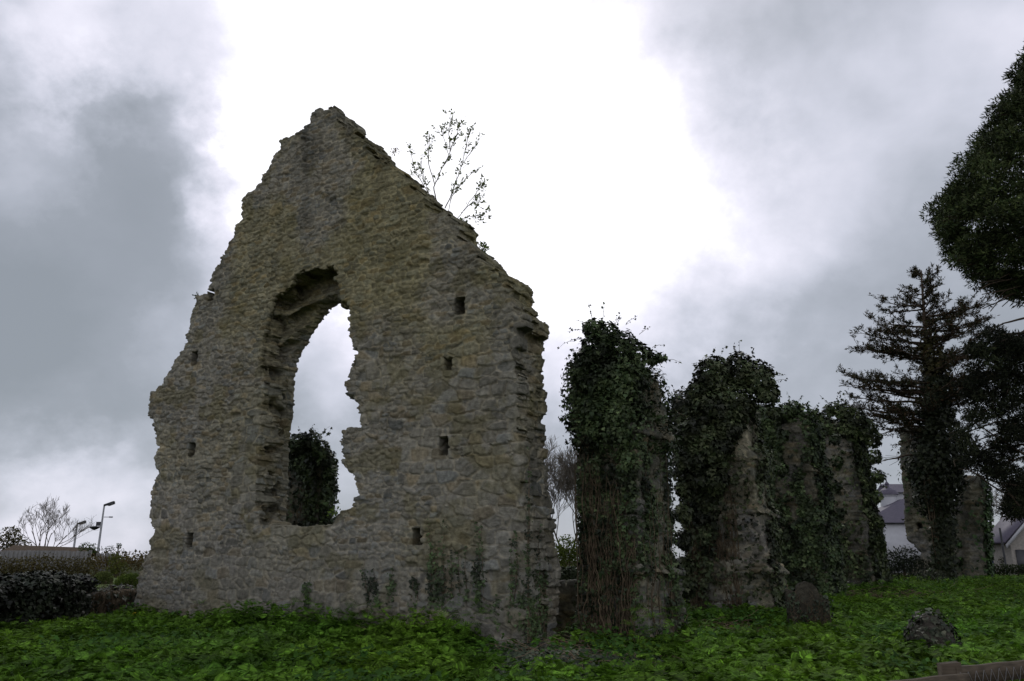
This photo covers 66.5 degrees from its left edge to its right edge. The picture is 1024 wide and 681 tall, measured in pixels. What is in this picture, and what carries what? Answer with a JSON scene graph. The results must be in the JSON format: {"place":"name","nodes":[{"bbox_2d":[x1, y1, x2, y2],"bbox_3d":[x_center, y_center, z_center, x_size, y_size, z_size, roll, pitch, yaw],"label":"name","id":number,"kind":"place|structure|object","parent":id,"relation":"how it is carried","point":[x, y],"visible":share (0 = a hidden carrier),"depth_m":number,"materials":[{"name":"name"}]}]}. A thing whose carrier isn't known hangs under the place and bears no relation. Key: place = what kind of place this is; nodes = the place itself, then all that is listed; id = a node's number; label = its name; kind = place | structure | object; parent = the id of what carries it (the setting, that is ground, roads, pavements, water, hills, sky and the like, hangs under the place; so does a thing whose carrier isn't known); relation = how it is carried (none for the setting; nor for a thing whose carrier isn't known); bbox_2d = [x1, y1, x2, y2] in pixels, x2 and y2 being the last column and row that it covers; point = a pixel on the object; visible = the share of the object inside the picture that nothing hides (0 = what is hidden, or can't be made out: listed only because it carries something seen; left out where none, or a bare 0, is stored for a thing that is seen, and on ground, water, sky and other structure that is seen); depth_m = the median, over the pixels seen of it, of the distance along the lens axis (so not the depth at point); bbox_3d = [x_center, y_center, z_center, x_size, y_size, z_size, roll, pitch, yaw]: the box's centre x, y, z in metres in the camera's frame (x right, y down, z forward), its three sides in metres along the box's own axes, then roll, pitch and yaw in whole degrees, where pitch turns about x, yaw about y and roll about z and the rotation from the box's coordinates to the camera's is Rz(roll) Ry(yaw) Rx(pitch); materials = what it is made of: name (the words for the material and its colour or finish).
{"place":"outdoors","nodes":[
{"label":"outdoors","id":0,"kind":"place"},
{"bbox_2d":[92,577,135,590],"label":"lawn","id":1,"kind":"structure","parent":0,"point":[108,585],"depth_m":24.24,"materials":[{"name":"green plant"}]},
{"bbox_2d":[92,571,113,583],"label":"clipped bush","id":2,"kind":"object","parent":1,"relation":"on","point":[102,576],"visible":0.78,"depth_m":25.26,"materials":[{"name":"green plant"}]},
{"bbox_2d":[113,573,138,585],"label":"clipped bush","id":3,"kind":"object","parent":1,"relation":"on","point":[122,578],"visible":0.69,"depth_m":24.28,"materials":[{"name":"green plant"}]},
{"bbox_2d":[1,561,1021,650],"bbox_3d":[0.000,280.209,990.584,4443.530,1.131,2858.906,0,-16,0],"label":"ground","id":4,"kind":"structure","parent":0,"point":[133,571],"depth_m":31.00,"materials":[{"name":"soil"}]},
{"bbox_2d":[0,525,31,550],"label":"round tree","id":5,"kind":"object","parent":4,"relation":"on","point":[10,537],"visible":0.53,"depth_m":61.82,"materials":[{"name":"green plant"}]},
{"bbox_2d":[0,550,91,570],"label":"slatted fence","id":6,"kind":"object","parent":4,"relation":"on","point":[20,554],"visible":0.38,"depth_m":42.41,"materials":[{"name":"grey wood"}]},
{"bbox_2d":[0,545,97,566],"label":"shed","id":7,"kind":"structure","parent":4,"relation":"on","point":[32,548],"depth_m":49.09,"materials":[{"name":"grey"}]},
{"bbox_2d":[0,552,104,576],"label":"hedge","id":8,"kind":"object","parent":4,"relation":"on","point":[11,567],"visible":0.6,"depth_m":29.66,"materials":[{"name":"green plant"}]},
{"bbox_2d":[18,496,95,546],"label":"bare tree","id":9,"kind":"object","parent":4,"relation":"on","point":[48,513],"visible":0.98,"depth_m":60.31,"materials":[{"name":"brown plant"}]},
{"bbox_2d":[0,588,136,620],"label":"churchyard wall","id":10,"kind":"structure","parent":4,"relation":"on","point":[115,592],"depth_m":19.41,"materials":[{"name":"stone"}]},
{"bbox_2d":[0,569,136,630],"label":"climbing ivy","id":11,"kind":"object","parent":10,"relation":"attached to","point":[22,587],"visible":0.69,"depth_m":17.00,"materials":[{"name":"green plant"}]},
{"bbox_2d":[77,580,136,614],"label":"dead creeper","id":12,"kind":"object","parent":10,"relation":"attached to","point":[106,602],"visible":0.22,"depth_m":19.19,"materials":[{"name":"brown plant"}]},
{"bbox_2d":[73,520,85,546],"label":"street lamp","id":13,"kind":"object","parent":4,"relation":"on","point":[74,543],"visible":0.38,"depth_m":73.72,"materials":[{"name":"metal"}]},
{"bbox_2d":[77,542,99,553],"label":"round shrub","id":14,"kind":"object","parent":4,"relation":"on","point":[79,548],"visible":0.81,"depth_m":45.32,"materials":[{"name":"green plant"}]},
{"bbox_2d":[89,501,114,551],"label":"street lamp","id":15,"kind":"object","parent":4,"relation":"on","point":[99,525],"visible":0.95,"depth_m":58.41,"materials":[{"name":"metal"}]},
{"bbox_2d":[95,553,118,570],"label":"slatted fence","id":16,"kind":"object","parent":4,"relation":"on","point":[107,554],"visible":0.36,"depth_m":43.35,"materials":[{"name":"grey wood"}]},
{"bbox_2d":[88,552,147,573],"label":"hedge","id":17,"kind":"object","parent":4,"relation":"on","point":[140,559],"visible":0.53,"depth_m":34.54,"materials":[{"name":"green plant"}]},
{"bbox_2d":[105,552,131,577],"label":"conifer shrub","id":18,"kind":"object","parent":4,"relation":"on","point":[115,569],"visible":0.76,"depth_m":29.68,"materials":[{"name":"green plant"}]},
{"bbox_2d":[287,596,323,616],"bbox_3d":[-4.401,5.694,16.631,1.095,0.559,0.968,0,-16,0],"label":"cow parsley","id":19,"kind":"object","parent":4,"relation":"on","point":[298,601],"visible":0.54,"depth_m":16.52,"materials":[{"name":"green plant"}]},
{"bbox_2d":[286,443,333,524],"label":"ruined pier","id":20,"kind":"structure","parent":4,"relation":"on","point":[295,502],"depth_m":24.02,"materials":[{"name":"stone"}]},
{"bbox_2d":[286,424,340,526],"bbox_3d":[-6.336,5.903,23.876,2.009,6.444,3.087,7,-17,-25],"label":"climbing ivy","id":21,"kind":"object","parent":20,"relation":"attached to","point":[315,450],"visible":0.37,"depth_m":23.65,"materials":[{"name":"green plant"}]},
{"bbox_2d":[91,546,574,564],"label":"distant wood","id":22,"kind":"object","parent":4,"relation":"on","point":[135,551],"visible":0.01,"depth_m":127.69,"materials":[{"name":"green plant"}]},
{"bbox_2d":[323,607,357,626],"bbox_3d":[-3.469,5.718,16.065,1.021,0.468,0.870,0,-16,0],"label":"cow parsley","id":23,"kind":"object","parent":4,"relation":"on","point":[334,614],"visible":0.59,"depth_m":15.98,"materials":[{"name":"green plant"}]},
{"bbox_2d":[133,105,561,647],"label":"ruined gable wall","id":24,"kind":"structure","parent":4,"relation":"on","point":[448,329],"depth_m":17.79,"materials":[{"name":"stone"}]},
{"bbox_2d":[327,506,340,516],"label":"wall plant","id":25,"kind":"object","parent":24,"relation":"on","point":[334,514],"depth_m":17.92,"materials":[{"name":"green plant"}]},
{"bbox_2d":[390,148,401,157],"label":"wall plant","id":26,"kind":"object","parent":24,"relation":"on","point":[395,151],"depth_m":20.02,"materials":[{"name":"green plant"}]},
{"bbox_2d":[301,447,551,646],"bbox_3d":[-2.069,4.195,15.856,5.795,3.694,0.935,-7,-17,22],"label":"climbing ivy","id":27,"kind":"object","parent":24,"relation":"attached to","point":[538,630],"visible":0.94,"depth_m":14.92,"materials":[{"name":"green plant"}]},
{"bbox_2d":[406,108,490,225],"bbox_3d":[-1.551,-4.166,19.089,2.592,3.375,0.622,-11,-19,33],"label":"sapling","id":28,"kind":"object","parent":24,"relation":"on","point":[454,138],"visible":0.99,"depth_m":19.06,"materials":[{"name":"brown plant"}]},
{"bbox_2d":[478,241,489,253],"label":"wall plant","id":29,"kind":"object","parent":24,"relation":"on","point":[485,246],"depth_m":17.86,"materials":[{"name":"green plant"}]},
{"bbox_2d":[330,598,394,626],"bbox_3d":[-2.892,5.471,15.611,1.247,0.591,1.076,-8,-18,27],"label":"cow parsley","id":30,"kind":"object","parent":4,"relation":"on","point":[361,612],"visible":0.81,"depth_m":15.55,"materials":[{"name":"green plant"}]},
{"bbox_2d":[196,624,714,679],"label":"ground ivy","id":31,"kind":"object","parent":4,"relation":"on","point":[514,654],"visible":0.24,"depth_m":12.44,"materials":[{"name":"green plant"}]},
{"bbox_2d":[434,597,498,638],"bbox_3d":[-0.836,4.981,14.075,1.155,0.653,1.235,7,-17,-24],"label":"cow parsley","id":32,"kind":"object","parent":4,"relation":"on","point":[464,623],"visible":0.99,"depth_m":14.08,"materials":[{"name":"green plant"}]},
{"bbox_2d":[0,573,1023,680],"bbox_3d":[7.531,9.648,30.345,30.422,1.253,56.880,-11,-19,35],"label":"ferny weeds","id":33,"kind":"object","parent":4,"relation":"on","point":[805,652],"visible":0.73,"depth_m":12.41,"materials":[{"name":"green plant"}]},
{"bbox_2d":[543,435,579,566],"bbox_3d":[2.539,7.803,38.908,7.820,6.764,6.287,9,-18,-28],"label":"bare tree","id":34,"kind":"object","parent":4,"relation":"on","point":[564,482],"visible":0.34,"depth_m":37.87,"materials":[{"name":"brown plant"}]},
{"bbox_2d":[553,579,576,637],"bbox_3d":[1.327,5.923,17.076,1.098,1.368,1.137,-5,-17,18],"label":"rubble wall stub","id":35,"kind":"object","parent":4,"relation":"on","point":[567,598],"visible":0.22,"depth_m":16.71,"materials":[{"name":"stone"}]},
{"bbox_2d":[555,534,580,566],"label":"green shrub","id":36,"kind":"object","parent":4,"relation":"on","point":[563,551],"visible":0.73,"depth_m":27.84,"materials":[{"name":"green plant"}]},
{"bbox_2d":[559,566,578,580],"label":"ivied bank","id":37,"kind":"structure","parent":4,"relation":"on","point":[567,573],"depth_m":20.95,"materials":[{"name":"green plant"}]},
{"bbox_2d":[572,359,686,639],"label":"ruined pier","id":38,"kind":"structure","parent":4,"relation":"on","point":[645,585],"depth_m":15.60,"materials":[{"name":"stone"}]},
{"bbox_2d":[557,302,687,641],"bbox_3d":[2.483,3.004,16.239,2.662,7.625,2.836,-9,-18,29],"label":"climbing ivy","id":39,"kind":"object","parent":38,"relation":"attached to","point":[597,376],"visible":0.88,"depth_m":15.71,"materials":[{"name":"green plant"}]},
{"bbox_2d":[622,602,683,639],"bbox_3d":[2.493,4.896,13.695,1.174,0.637,1.178,-8,-18,27],"label":"cow parsley","id":40,"kind":"object","parent":4,"relation":"on","point":[636,609],"visible":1,"depth_m":13.52,"materials":[{"name":"green plant"}]},
{"bbox_2d":[299,582,1013,678],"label":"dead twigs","id":41,"kind":"object","parent":4,"relation":"on","point":[570,653],"visible":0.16,"depth_m":13.90,"materials":[{"name":"brown plant"}]},
{"bbox_2d":[675,397,789,619],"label":"ruined pier","id":42,"kind":"structure","parent":4,"relation":"on","point":[745,441],"depth_m":21.10,"materials":[{"name":"stone"}]},
{"bbox_2d":[665,340,787,612],"bbox_3d":[6.016,4.306,22.145,3.649,8.428,2.936,0,-16,0],"label":"climbing ivy","id":43,"kind":"object","parent":42,"relation":"attached to","point":[717,407],"visible":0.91,"depth_m":21.44,"materials":[{"name":"green plant"}]},
{"bbox_2d":[507,592,1005,673],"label":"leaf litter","id":44,"kind":"object","parent":4,"relation":"on","point":[747,629],"depth_m":17.97,"materials":[{"name":"brown plant"}]},
{"bbox_2d":[757,412,840,593],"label":"ruined pier","id":45,"kind":"structure","parent":4,"relation":"on","point":[791,444],"depth_m":26.25,"materials":[{"name":"stone"}]},
{"bbox_2d":[753,395,850,596],"bbox_3d":[9.797,5.749,26.242,2.993,7.947,2.542,-11,-19,34],"label":"climbing ivy","id":46,"kind":"object","parent":45,"relation":"attached to","point":[792,549],"visible":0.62,"depth_m":25.84,"materials":[{"name":"green plant"}]},
{"bbox_2d":[784,581,831,628],"bbox_3d":[6.332,5.880,16.673,0.883,1.416,0.236,-2,-16,9],"label":"gravestone","id":47,"kind":"object","parent":4,"relation":"on","point":[803,587],"visible":0.44,"depth_m":16.67,"materials":[{"name":"stone"}]},
{"bbox_2d":[784,585,833,628],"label":"climbing ivy","id":48,"kind":"object","parent":47,"relation":"attached to","point":[816,612],"visible":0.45,"depth_m":16.56,"materials":[{"name":"green plant"}]},
{"bbox_2d":[817,415,881,591],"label":"ruined pier","id":49,"kind":"structure","parent":4,"relation":"on","point":[855,494],"depth_m":30.12,"materials":[{"name":"stone"}]},
{"bbox_2d":[812,391,893,592],"bbox_3d":[13.640,6.576,30.788,2.800,9.005,3.152,-11,-19,35],"label":"climbing ivy","id":50,"kind":"object","parent":49,"relation":"attached to","point":[863,431],"visible":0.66,"depth_m":30.42,"materials":[{"name":"green plant"}]},
{"bbox_2d":[878,479,920,572],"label":"white house","id":51,"kind":"structure","parent":4,"relation":"on","point":[891,508],"depth_m":73.66,"materials":[{"name":"white paint"}]},
{"bbox_2d":[886,544,930,584],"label":"dark bush","id":52,"kind":"object","parent":4,"relation":"on","point":[902,565],"visible":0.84,"depth_m":34.40,"materials":[{"name":"green plant"}]},
{"bbox_2d":[836,261,998,515],"bbox_3d":[19.781,3.502,36.447,6.812,15.237,7.033,14,-21,-41],"label":"ivied conifer","id":53,"kind":"object","parent":4,"relation":"on","point":[907,387],"visible":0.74,"depth_m":36.89,"materials":[{"name":"green plant"}]},
{"bbox_2d":[901,316,970,584],"bbox_3d":[19.401,4.932,35.976,3.092,12.700,2.093,0,-16,0],"label":"climbing ivy","id":54,"kind":"object","parent":53,"relation":"attached to","point":[928,469],"visible":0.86,"depth_m":35.23,"materials":[{"name":"green plant"}]},
{"bbox_2d":[914,567,945,582],"bbox_3d":[16.933,9.598,31.588,1.260,0.870,0.565,-2,-16,9],"label":"ivy mound","id":55,"kind":"object","parent":4,"relation":"on","point":[931,575],"visible":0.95,"depth_m":31.54,"materials":[{"name":"green plant"}]},
{"bbox_2d":[909,614,959,648],"bbox_3d":[6.683,4.880,12.341,0.772,1.097,0.836,0,-16,0],"label":"fallen stone","id":56,"kind":"object","parent":4,"relation":"on","point":[930,624],"visible":0.22,"depth_m":12.20,"materials":[{"name":"grey stone"}]},
{"bbox_2d":[902,608,961,649],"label":"climbing ivy","id":57,"kind":"object","parent":56,"relation":"attached to","point":[949,627],"visible":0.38,"depth_m":12.22,"materials":[{"name":"grey stone"}]},
{"bbox_2d":[900,427,988,577],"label":"ruined far wall","id":58,"kind":"structure","parent":4,"relation":"on","point":[970,552],"depth_m":39.25,"materials":[{"name":"stone"}]},
{"bbox_2d":[895,434,995,577],"bbox_3d":[22.427,8.433,40.340,4.455,8.747,1.828,-13,-20,39],"label":"climbing ivy","id":59,"kind":"object","parent":58,"relation":"attached to","point":[989,537],"visible":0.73,"depth_m":38.80,"materials":[{"name":"green plant"}]},
{"bbox_2d":[890,660,1023,680],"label":"rail fence","id":60,"kind":"object","parent":4,"relation":"on","point":[992,671],"visible":1,"depth_m":4.63,"materials":[{"name":"brown wood"}]},
{"bbox_2d":[918,41,1023,311],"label":"dark cypress","id":61,"kind":"object","parent":4,"relation":"on","point":[975,189],"visible":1,"depth_m":25.80,"materials":[{"name":"green plant"}]},
{"bbox_2d":[946,317,1023,524],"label":"drooping evergreen","id":62,"kind":"object","parent":4,"relation":"on","point":[1006,357],"visible":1,"depth_m":30.78,"materials":[{"name":"green plant"}]},
{"bbox_2d":[988,490,1005,519],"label":"bare tree","id":63,"kind":"object","parent":4,"relation":"on","point":[996,501],"visible":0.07,"depth_m":69.42,"materials":[{"name":"brown plant"}]},
{"bbox_2d":[997,556,1004,575],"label":"cone bush","id":64,"kind":"object","parent":4,"relation":"on","point":[1000,560],"visible":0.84,"depth_m":52.86,"materials":[{"name":"green plant"}]},
{"bbox_2d":[999,528,1007,575],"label":"telegraph pole","id":65,"kind":"object","parent":4,"relation":"on","point":[1002,544],"visible":0.67,"depth_m":56.05,"materials":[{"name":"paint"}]},
{"bbox_2d":[991,515,1023,575],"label":"gabled house","id":66,"kind":"structure","parent":4,"relation":"on","point":[1013,537],"depth_m":60.16,"materials":[{"name":"white paint"}]},
{"bbox_2d":[1015,550,1023,574],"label":"door","id":67,"kind":"structure","parent":66,"relation":"in","point":[1019,553],"depth_m":59.67,"materials":[{"name":"paint"}]},
{"bbox_2d":[994,563,1023,575],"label":"hedge","id":68,"kind":"object","parent":4,"relation":"on","point":[1006,570],"visible":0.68,"depth_m":40.20,"materials":[{"name":"green plant"}]},
{"bbox_2d":[0,0,1023,560],"label":"sky","id":69,"kind":"structure","parent":0,"point":[711,174],"materials":[{"name":"grey"}]}
]}

